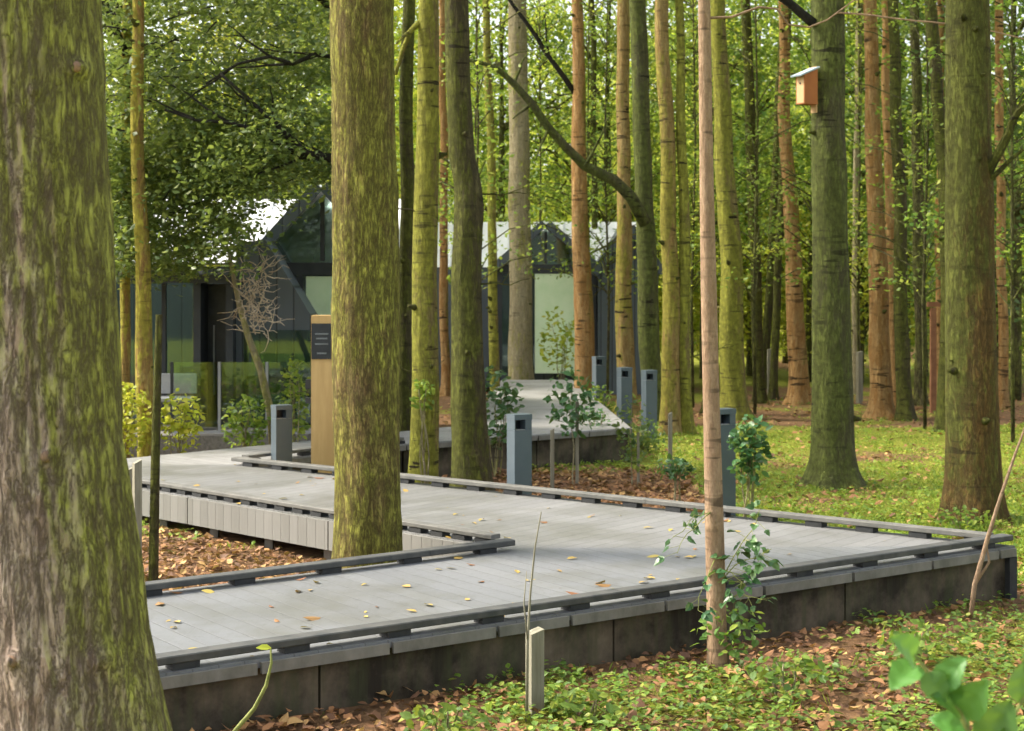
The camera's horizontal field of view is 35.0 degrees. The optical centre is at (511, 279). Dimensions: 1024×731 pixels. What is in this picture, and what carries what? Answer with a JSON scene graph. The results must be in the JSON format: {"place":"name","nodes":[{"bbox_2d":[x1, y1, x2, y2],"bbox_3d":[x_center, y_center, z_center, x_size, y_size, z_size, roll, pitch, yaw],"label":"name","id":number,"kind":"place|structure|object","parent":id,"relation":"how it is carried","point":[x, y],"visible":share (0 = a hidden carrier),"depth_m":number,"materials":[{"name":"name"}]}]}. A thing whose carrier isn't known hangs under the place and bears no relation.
{"place":"outdoors","nodes":[
{"label":"outdoors","id":0,"kind":"place"},
{"bbox_2d":[153,373,196,429],"bbox_3d":[-4.667,1.680,22.310,0.600,0.760,0.420,0,0,0],"label":"bench","id":1,"kind":"object","parent":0,"point":[185,383],"visible":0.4,"depth_m":22.48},
{"bbox_2d":[104,0,1023,270],"label":"sky","id":2,"kind":"structure","parent":0,"point":[569,8],"materials":[{"name":"white"}]},
{"bbox_2d":[142,294,1023,730],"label":"ground","id":3,"kind":"structure","parent":0,"point":[784,422],"depth_m":12.43,"materials":[{"name":"green plant"}]},
{"bbox_2d":[0,0,172,730],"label":"pine tree","id":4,"kind":"object","parent":3,"relation":"on","point":[77,650],"visible":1,"depth_m":4.98,"materials":[{"name":"brown plant"}]},
{"bbox_2d":[102,0,132,457],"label":"woodland tree","id":5,"kind":"object","parent":3,"relation":"on","point":[125,333],"visible":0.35,"depth_m":20.94,"materials":[{"name":"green plant"}]},
{"bbox_2d":[122,381,151,457],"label":"shrub","id":6,"kind":"object","parent":3,"relation":"on","point":[131,427],"visible":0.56,"depth_m":18.94,"materials":[{"name":"yellow plant"}]},
{"bbox_2d":[132,459,141,550],"bbox_3d":[-2.609,1.899,11.300,0.052,1.290,0.052,0,0,-30],"label":"stake","id":7,"kind":"object","parent":3,"relation":"on","point":[137,481],"visible":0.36,"depth_m":11.28,"materials":[{"name":"grey wood"}]},
{"bbox_2d":[129,0,153,456],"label":"woodland tree","id":8,"kind":"object","parent":3,"relation":"on","point":[144,366],"visible":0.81,"depth_m":19.32,"materials":[{"name":"green plant"}]},
{"bbox_2d":[148,314,162,580],"bbox_3d":[-2.550,1.355,11.591,0.104,2.211,0.089,0,0,0],"label":"sapling","id":9,"kind":"object","parent":3,"relation":"on","point":[153,572],"visible":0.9,"depth_m":11.57,"materials":[{"name":"green plant"}]},
{"bbox_2d":[160,388,205,453],"bbox_3d":[-3.938,1.900,19.380,0.605,1.204,0.502,0,0,0],"label":"shrub","id":10,"kind":"object","parent":3,"relation":"on","point":[168,420],"visible":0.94,"depth_m":19.36,"materials":[{"name":"green plant"}]},
{"bbox_2d":[103,0,329,265],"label":"broadleaf tree","id":11,"kind":"object","parent":3,"relation":"on","point":[195,25],"visible":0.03,"depth_m":32.65,"materials":[{"name":"green plant"}]},
{"bbox_2d":[102,0,331,296],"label":"broadleaf tree","id":12,"kind":"object","parent":3,"relation":"on","point":[188,170],"visible":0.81,"depth_m":19.76,"materials":[{"name":"green plant"}]},
{"bbox_2d":[221,394,270,447],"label":"shrub","id":13,"kind":"object","parent":3,"relation":"on","point":[246,438],"visible":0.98,"depth_m":20.34,"materials":[{"name":"green plant"}]},
{"bbox_2d":[216,246,288,444],"bbox_3d":[-3.257,0.906,20.647,0.994,2.698,0.864,0,0,0],"label":"leaning tree","id":14,"kind":"object","parent":3,"relation":"on","point":[267,398],"visible":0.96,"depth_m":20.57,"materials":[{"name":"brown plant"}]},
{"bbox_2d":[113,183,400,457],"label":"lodge","id":15,"kind":"structure","parent":3,"relation":"on","point":[199,339],"depth_m":23.18,"materials":[{"name":"slate"},{"name":"pale metal"},{"name":"glass"}]},
{"bbox_2d":[118,271,205,419],"bbox_3d":[-5.531,0.953,23.100,2.213,2.154,0.700,0,0,0],"label":"window frame","id":16,"kind":"structure","parent":15,"relation":"in","point":[164,288],"depth_m":23.32,"materials":[{"name":"black metal"}]},
{"bbox_2d":[208,284,225,420],"bbox_3d":[-4.179,1.041,23.225,0.348,1.959,0.090,0,0,0],"label":"door","id":17,"kind":"structure","parent":15,"relation":"in","point":[216,292],"depth_m":23.23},
{"bbox_2d":[170,362,310,433],"bbox_3d":[-3.588,1.572,21.600,1.909,0.955,0.060,0,0,0],"label":"glass balustrade","id":18,"kind":"object","parent":15,"relation":"on","point":[219,393],"visible":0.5,"depth_m":21.58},
{"bbox_2d":[287,199,331,290],"bbox_3d":[-2.767,0.417,23.700,2.160,3.222,0.100,0,0,0],"label":"window frame","id":19,"kind":"structure","parent":15,"relation":"in","point":[298,269],"depth_m":23.65,"materials":[{"name":"black metal"}]},
{"bbox_2d":[144,0,416,265],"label":"broadleaf tree","id":20,"kind":"object","parent":3,"relation":"on","point":[326,88],"visible":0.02,"depth_m":36.18,"materials":[{"name":"green plant"}]},
{"bbox_2d":[271,404,292,469],"bbox_3d":[-2.547,1.916,17.950,0.260,1.063,0.220,0,0,-30],"label":"light bollard","id":21,"kind":"object","parent":3,"relation":"on","point":[281,432],"visible":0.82,"depth_m":17.90,"materials":[{"name":"metal"}]},
{"bbox_2d":[276,356,310,441],"bbox_3d":[-2.698,1.723,20.006,0.502,1.582,0.427,0,0,-38],"label":"shrub","id":22,"kind":"object","parent":3,"relation":"on","point":[292,389],"visible":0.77,"depth_m":19.98,"materials":[{"name":"green plant"}]},
{"bbox_2d":[305,315,333,473],"bbox_3d":[-2.030,1.395,17.441,0.370,2.024,0.258,0,0,0],"label":"totem post","id":23,"kind":"object","parent":3,"relation":"on","point":[320,386],"visible":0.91,"depth_m":17.33,"materials":[{"name":"brown wood"}]},
{"bbox_2d":[329,0,402,568],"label":"pine tree","id":24,"kind":"object","parent":3,"relation":"on","point":[365,313],"visible":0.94,"depth_m":12.01,"materials":[{"name":"green plant"}]},
{"bbox_2d":[253,0,501,221],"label":"broadleaf tree","id":25,"kind":"object","parent":3,"relation":"on","point":[398,18],"visible":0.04,"depth_m":37.32,"materials":[{"name":"green plant"}]},
{"bbox_2d":[394,0,446,483],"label":"pine tree","id":26,"kind":"object","parent":3,"relation":"on","point":[423,306],"visible":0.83,"depth_m":17.39,"materials":[{"name":"yellow plant"}]},
{"bbox_2d":[399,0,443,431],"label":"woodland tree","id":27,"kind":"object","parent":3,"relation":"on","point":[406,161],"visible":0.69,"depth_m":22.20,"materials":[{"name":"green plant"}]},
{"bbox_2d":[409,378,435,483],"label":"shrub","id":28,"kind":"object","parent":3,"relation":"on","point":[424,391],"visible":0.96,"depth_m":17.18,"materials":[{"name":"green plant"}]},
{"bbox_2d":[302,0,552,220],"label":"broadleaf tree","id":29,"kind":"object","parent":3,"relation":"on","point":[480,51],"visible":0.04,"depth_m":42.31,"materials":[{"name":"green plant"}]},
{"bbox_2d":[439,0,450,396],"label":"woodland tree","id":30,"kind":"object","parent":3,"relation":"on","point":[445,389],"visible":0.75,"depth_m":34.18,"materials":[{"name":"orange plant"}]},
{"bbox_2d":[398,698,497,730],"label":"weed","id":31,"kind":"object","parent":3,"relation":"on","point":[447,709],"visible":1,"depth_m":8.23,"materials":[{"name":"green plant"}]},
{"bbox_2d":[445,0,529,490],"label":"pine tree","id":32,"kind":"object","parent":3,"relation":"on","point":[470,460],"visible":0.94,"depth_m":16.62,"materials":[{"name":"brown plant"}]},
{"bbox_2d":[397,0,585,288],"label":"young tree","id":33,"kind":"object","parent":3,"relation":"on","point":[477,108],"visible":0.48,"depth_m":27.41,"materials":[{"name":"green plant"}]},
{"bbox_2d":[483,0,499,391],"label":"pine tree","id":34,"kind":"object","parent":3,"relation":"on","point":[492,308],"visible":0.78,"depth_m":30.43,"materials":[{"name":"yellow plant"}]},
{"bbox_2d":[484,365,524,476],"bbox_3d":[-0.184,1.772,19.992,0.702,1.434,0.561,0,0,0],"label":"sapling","id":35,"kind":"object","parent":3,"relation":"on","point":[504,409],"visible":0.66,"depth_m":19.98,"materials":[{"name":"green plant"}]},
{"bbox_2d":[395,0,615,221],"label":"broadleaf tree","id":36,"kind":"object","parent":3,"relation":"on","point":[500,207],"visible":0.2,"depth_m":40.72,"materials":[{"name":"green plant"}]},
{"bbox_2d":[506,413,531,494],"bbox_3d":[0.070,1.830,15.605,0.260,1.076,0.220,0,0,-30],"label":"light bollard","id":37,"kind":"object","parent":3,"relation":"on","point":[519,448],"visible":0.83,"depth_m":15.55,"materials":[{"name":"metal"}]},
{"bbox_2d":[508,0,534,379],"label":"woodland tree","id":38,"kind":"object","parent":3,"relation":"on","point":[520,355],"visible":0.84,"depth_m":33.01,"materials":[{"name":"grey plant"}]},
{"bbox_2d":[525,627,543,717],"bbox_3d":[0.123,2.215,8.750,0.076,0.671,0.076,0,0,-25],"label":"stake","id":39,"kind":"object","parent":3,"relation":"on","point":[536,666],"visible":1,"depth_m":8.72,"materials":[{"name":"grey wood"}]},
{"bbox_2d":[469,0,616,276],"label":"young tree","id":40,"kind":"object","parent":3,"relation":"on","point":[539,77],"visible":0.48,"depth_m":36.46,"materials":[{"name":"green plant"}]},
{"bbox_2d":[437,221,662,393],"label":"lodge","id":41,"kind":"structure","parent":3,"relation":"on","point":[549,292],"depth_m":34.98,"materials":[{"name":"glass"}]},
{"bbox_2d":[497,232,595,372],"bbox_3d":[0.729,0.498,35.000,2.160,3.060,0.100,0,0,0],"label":"window frame","id":42,"kind":"structure","parent":41,"relation":"in","point":[545,266],"depth_m":34.96,"materials":[{"name":"black metal"}]},
{"bbox_2d":[508,0,594,391],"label":"pine tree","id":43,"kind":"object","parent":3,"relation":"on","point":[584,325],"visible":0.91,"depth_m":29.87,"materials":[{"name":"orange plant"}]},
{"bbox_2d":[536,306,574,379],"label":"shrub","id":44,"kind":"object","parent":3,"relation":"on","point":[567,334],"visible":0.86,"depth_m":33.37,"materials":[{"name":"green plant"}]},
{"bbox_2d":[470,0,659,221],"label":"broadleaf tree","id":45,"kind":"object","parent":3,"relation":"on","point":[555,161],"visible":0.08,"depth_m":44.43,"materials":[{"name":"green plant"}]},
{"bbox_2d":[470,0,660,423],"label":"woodland tree","id":46,"kind":"object","parent":3,"relation":"on","point":[639,200],"visible":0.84,"depth_m":27.45,"materials":[{"name":"green plant"}]},
{"bbox_2d":[110,0,1023,344],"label":"woodland","id":47,"kind":"object","parent":3,"relation":"on","point":[550,160],"visible":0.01,"depth_m":59.37,"materials":[{"name":"green plant"}]},
{"bbox_2d":[542,367,599,485],"bbox_3d":[0.707,1.776,19.407,0.701,1.475,0.599,0,0,0],"label":"sapling","id":48,"kind":"object","parent":3,"relation":"on","point":[576,417],"visible":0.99,"depth_m":19.37,"materials":[{"name":"green plant"}]},
{"bbox_2d":[127,380,1016,730],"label":"boardwalk","id":49,"kind":"structure","parent":3,"relation":"on","point":[343,652],"depth_m":11.04,"materials":[{"name":"grey wood"}]},
{"bbox_2d":[558,0,597,228],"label":"woodland tree","id":50,"kind":"object","parent":3,"relation":"on","point":[593,87],"visible":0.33,"depth_m":36.94,"materials":[{"name":"green plant"}]},
{"bbox_2d":[539,688,621,726],"bbox_3d":[0.374,2.287,8.599,0.432,0.265,0.353,0,0,36],"label":"weed","id":51,"kind":"object","parent":3,"relation":"on","point":[591,693],"visible":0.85,"depth_m":8.56,"materials":[{"name":"green plant"}]},
{"bbox_2d":[142,396,1023,730],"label":"leaf litter","id":52,"kind":"object","parent":3,"relation":"on","point":[170,572],"visible":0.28,"depth_m":10.30,"materials":[{"name":"brown plant"}]},
{"bbox_2d":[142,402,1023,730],"bbox_3d":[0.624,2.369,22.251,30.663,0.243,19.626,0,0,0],"label":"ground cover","id":53,"kind":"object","parent":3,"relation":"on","point":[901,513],"visible":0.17,"depth_m":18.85,"materials":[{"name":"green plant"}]},
{"bbox_2d":[495,0,678,296],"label":"young tree","id":54,"kind":"object","parent":3,"relation":"on","point":[588,113],"visible":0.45,"depth_m":33.94,"materials":[{"name":"green plant"}]},
{"bbox_2d":[498,0,698,399],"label":"young tree","id":55,"kind":"object","parent":3,"relation":"on","point":[606,217],"visible":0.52,"depth_m":32.99,"materials":[{"name":"green plant"}]},
{"bbox_2d":[503,0,738,279],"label":"broadleaf tree","id":56,"kind":"object","parent":3,"relation":"on","point":[610,205],"visible":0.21,"depth_m":41.29,"materials":[{"name":"green plant"}]},
{"bbox_2d":[616,367,632,427],"bbox_3d":[1.731,1.897,25.000,0.260,1.091,0.220,0,0,-25],"label":"light bollard","id":57,"kind":"object","parent":3,"relation":"on","point":[624,381],"visible":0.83,"depth_m":24.94,"materials":[{"name":"metal"}]},
{"bbox_2d":[612,0,640,414],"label":"pine tree","id":58,"kind":"object","parent":3,"relation":"on","point":[625,351],"visible":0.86,"depth_m":29.38,"materials":[{"name":"brown plant"}]},
{"bbox_2d":[611,393,650,485],"bbox_3d":[1.426,1.934,19.427,0.493,1.163,0.416,0,0,0],"label":"sapling","id":59,"kind":"object","parent":3,"relation":"on","point":[620,435],"visible":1,"depth_m":19.41,"materials":[{"name":"green plant"}]},
{"bbox_2d":[641,370,659,441],"bbox_3d":[2.061,1.898,24.400,0.260,1.077,0.220,0,0,-25],"label":"light bollard","id":60,"kind":"object","parent":3,"relation":"on","point":[649,389],"visible":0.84,"depth_m":24.34,"materials":[{"name":"metal"}]},
{"bbox_2d":[655,0,681,435],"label":"pine tree","id":61,"kind":"object","parent":3,"relation":"on","point":[670,378],"visible":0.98,"depth_m":25.58,"materials":[{"name":"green plant"}]},
{"bbox_2d":[652,453,695,500],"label":"shrub","id":62,"kind":"object","parent":3,"relation":"on","point":[673,470],"visible":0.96,"depth_m":16.26,"materials":[{"name":"green plant"}]},
{"bbox_2d":[558,0,810,378],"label":"broadleaf tree","id":63,"kind":"object","parent":3,"relation":"on","point":[731,71],"visible":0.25,"depth_m":39.40,"materials":[{"name":"green plant"}]},
{"bbox_2d":[602,0,782,407],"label":"young tree","id":64,"kind":"object","parent":3,"relation":"on","point":[694,217],"visible":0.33,"depth_m":30.96,"materials":[{"name":"green plant"}]},
{"bbox_2d":[662,0,733,435],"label":"pine tree","id":65,"kind":"object","parent":3,"relation":"on","point":[687,421],"visible":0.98,"depth_m":25.62,"materials":[{"name":"yellow plant"}]},
{"bbox_2d":[430,590,1023,730],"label":"ground cover","id":66,"kind":"object","parent":3,"relation":"on","point":[784,700],"visible":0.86,"depth_m":8.97,"materials":[{"name":"green plant"}]},
{"bbox_2d":[720,408,735,515],"bbox_3d":[2.068,1.815,15.900,0.260,1.105,0.220,0,0,-30],"label":"light bollard","id":67,"kind":"object","parent":3,"relation":"on","point":[727,420],"visible":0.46,"depth_m":15.84,"materials":[{"name":"metal"}]},
{"bbox_2d":[690,605,768,663],"bbox_3d":[1.317,2.183,9.748,0.391,0.463,0.420,0,0,-43],"label":"weed","id":68,"kind":"object","parent":3,"relation":"on","point":[735,634],"visible":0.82,"depth_m":9.70,"materials":[{"name":"green plant"}]},
{"bbox_2d":[710,0,755,420],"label":"pine tree","id":69,"kind":"object","parent":3,"relation":"on","point":[733,391],"visible":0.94,"depth_m":28.25,"materials":[{"name":"yellow plant"}]},
{"bbox_2d":[726,414,775,517],"bbox_3d":[2.261,1.848,15.404,0.457,1.142,0.397,0,0,0],"label":"shrub","id":70,"kind":"object","parent":3,"relation":"on","point":[750,466],"visible":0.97,"depth_m":15.37,"materials":[{"name":"green plant"}]},
{"bbox_2d":[653,0,854,673],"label":"sapling","id":71,"kind":"object","parent":3,"relation":"on","point":[716,579],"visible":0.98,"depth_m":9.71,"materials":[{"name":"brown plant"}]},
{"bbox_2d":[741,0,769,403],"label":"woodland tree","id":72,"kind":"object","parent":3,"relation":"on","point":[762,397],"visible":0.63,"depth_m":32.12,"materials":[{"name":"green plant"}]},
{"bbox_2d":[659,173,851,376],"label":"woodland bush","id":73,"kind":"object","parent":3,"relation":"on","point":[747,338],"visible":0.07,"depth_m":40.62,"materials":[{"name":"green plant"}]},
{"bbox_2d":[648,0,864,312],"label":"broadleaf tree","id":74,"kind":"object","parent":3,"relation":"on","point":[773,96],"visible":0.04,"depth_m":43.50,"materials":[{"name":"green plant"}]},
{"bbox_2d":[630,0,889,413],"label":"young tree","id":75,"kind":"object","parent":3,"relation":"on","point":[755,196],"visible":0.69,"depth_m":29.48,"materials":[{"name":"green plant"}]},
{"bbox_2d":[762,40,779,388],"bbox_3d":[5.741,-4.765,36.532,4.045,14.686,4.181,0,0,41],"label":"woodland tree","id":76,"kind":"object","parent":3,"relation":"on","point":[767,318],"visible":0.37,"depth_m":36.49,"materials":[{"name":"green plant"}]},
{"bbox_2d":[767,9,790,399],"bbox_3d":[5.789,-4.234,33.044,3.860,13.633,3.480,0,0,39],"label":"woodland tree","id":77,"kind":"object","parent":3,"relation":"on","point":[773,392],"visible":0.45,"depth_m":33.13,"materials":[{"name":"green plant"}]},
{"bbox_2d":[728,651,846,699],"bbox_3d":[1.542,2.249,9.101,0.668,0.320,0.513,0,0,0],"label":"weed","id":78,"kind":"object","parent":3,"relation":"on","point":[761,674],"visible":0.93,"depth_m":9.06,"materials":[{"name":"green plant"}]},
{"bbox_2d":[653,0,933,381],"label":"broadleaf tree","id":79,"kind":"object","parent":3,"relation":"on","point":[797,38],"visible":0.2,"depth_m":38.88,"materials":[{"name":"green plant"}]},
{"bbox_2d":[777,1,811,405],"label":"pine tree","id":80,"kind":"object","parent":3,"relation":"on","point":[799,390],"visible":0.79,"depth_m":31.61,"materials":[{"name":"orange plant"}]},
{"bbox_2d":[713,0,928,309],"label":"young tree","id":81,"kind":"object","parent":3,"relation":"on","point":[804,193],"visible":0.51,"depth_m":29.86,"materials":[{"name":"green plant"}]},
{"bbox_2d":[717,171,935,382],"bbox_3d":[8.003,0.153,38.892,5.411,5.814,6.131,0,0,-39],"label":"woodland bush","id":82,"kind":"object","parent":3,"relation":"on","point":[864,317],"visible":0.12,"depth_m":38.62,"materials":[{"name":"green plant"}]},
{"bbox_2d":[772,0,931,351],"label":"young tree","id":83,"kind":"object","parent":3,"relation":"on","point":[858,283],"visible":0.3,"depth_m":33.98,"materials":[{"name":"green plant"}]},
{"bbox_2d":[851,0,862,394],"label":"woodland tree","id":84,"kind":"object","parent":3,"relation":"on","point":[854,281],"visible":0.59,"depth_m":34.75,"materials":[{"name":"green plant"}]},
{"bbox_2d":[862,0,895,419],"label":"pine tree","id":85,"kind":"object","parent":3,"relation":"on","point":[880,403],"visible":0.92,"depth_m":28.64,"materials":[{"name":"orange plant"}]},
{"bbox_2d":[881,0,895,408],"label":"pine tree","id":86,"kind":"object","parent":3,"relation":"on","point":[888,170],"visible":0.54,"depth_m":30.75,"materials":[{"name":"orange plant"}]},
{"bbox_2d":[862,0,918,421],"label":"woodland tree","id":87,"kind":"object","parent":3,"relation":"on","point":[905,409],"visible":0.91,"depth_m":28.30,"materials":[{"name":"brown plant"}]},
{"bbox_2d":[763,0,1022,341],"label":"broadleaf tree","id":88,"kind":"object","parent":3,"relation":"on","point":[850,196],"visible":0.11,"depth_m":37.35,"materials":[{"name":"green plant"}]},
{"bbox_2d":[774,0,1023,429],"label":"young tree","id":89,"kind":"object","parent":3,"relation":"on","point":[926,243],"visible":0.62,"depth_m":26.48,"materials":[{"name":"green plant"}]},
{"bbox_2d":[778,0,1023,491],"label":"pine tree","id":90,"kind":"object","parent":3,"relation":"on","point":[832,462],"visible":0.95,"depth_m":19.11,"materials":[{"name":"mossy green bark"},{"name":"leaf"},{"name":"dark bark"}]},
{"bbox_2d":[790,66,819,112],"bbox_3d":[3.448,-2.238,19.088,0.296,0.544,0.184,0,0,-30],"label":"bird box","id":91,"kind":"object","parent":90,"relation":"attached to","point":[806,86],"visible":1,"depth_m":19.05,"materials":[{"name":"wood"}]},
{"bbox_2d":[795,0,1023,328],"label":"broadleaf tree","id":92,"kind":"object","parent":3,"relation":"on","point":[906,137],"visible":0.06,"depth_m":35.54,"materials":[{"name":"green plant"}]},
{"bbox_2d":[804,0,1023,400],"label":"broadleaf tree","id":93,"kind":"object","parent":3,"relation":"on","point":[1019,219],"visible":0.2,"depth_m":32.94,"materials":[{"name":"green plant"}]},
{"bbox_2d":[872,617,958,665],"bbox_3d":[2.462,2.246,9.990,0.522,0.341,0.478,0,0,0],"label":"weed","id":94,"kind":"object","parent":3,"relation":"on","point":[923,638],"visible":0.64,"depth_m":9.98,"materials":[{"name":"green plant"}]},
{"bbox_2d":[909,0,934,405],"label":"woodland tree","id":95,"kind":"object","parent":3,"relation":"on","point":[917,196],"visible":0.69,"depth_m":31.65,"materials":[{"name":"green plant"}]},
{"bbox_2d":[903,0,945,431],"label":"woodland tree","id":96,"kind":"object","parent":3,"relation":"on","point":[936,82],"visible":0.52,"depth_m":26.23,"materials":[{"name":"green plant"}]},
{"bbox_2d":[927,302,940,412],"bbox_3d":[7.913,1.456,30.000,0.480,2.085,0.120,0,0,0],"label":"post","id":97,"kind":"object","parent":3,"relation":"on","point":[933,357],"visible":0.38,"depth_m":29.95,"materials":[{"name":"brown wood"}]},
{"bbox_2d":[934,0,944,399],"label":"woodland tree","id":98,"kind":"object","parent":3,"relation":"on","point":[940,10],"visible":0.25,"depth_m":33.14,"materials":[{"name":"orange plant"}]},
{"bbox_2d":[883,0,1023,441],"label":"young tree","id":99,"kind":"object","parent":3,"relation":"on","point":[1011,242],"visible":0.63,"depth_m":24.51,"materials":[{"name":"green plant"}]},
{"bbox_2d":[888,633,1023,730],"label":"leafy plant","id":100,"kind":"object","parent":3,"relation":"on","point":[941,685],"visible":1,"depth_m":3.19,"materials":[{"name":"green plant"}]},
{"bbox_2d":[907,242,1023,382],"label":"woodland bush","id":101,"kind":"object","parent":3,"relation":"on","point":[1008,292],"visible":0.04,"depth_m":34.90,"materials":[{"name":"green plant"}]},
{"bbox_2d":[937,505,997,530],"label":"low shrub","id":102,"kind":"object","parent":3,"relation":"on","point":[970,523],"visible":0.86,"depth_m":15.49,"materials":[{"name":"green plant"}]},
{"bbox_2d":[933,0,1023,526],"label":"pine tree","id":103,"kind":"object","parent":3,"relation":"on","point":[973,475],"visible":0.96,"depth_m":15.90,"materials":[{"name":"orange plant"}]},
{"bbox_2d":[968,429,1023,619],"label":"dead stem","id":104,"kind":"object","parent":3,"relation":"on","point":[979,573],"visible":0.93,"depth_m":11.39,"materials":[{"name":"brown wood"}]},
{"bbox_2d":[993,0,1010,409],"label":"woodland tree","id":105,"kind":"object","parent":3,"relation":"on","point":[1003,362],"visible":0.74,"depth_m":30.76,"materials":[{"name":"orange plant"}]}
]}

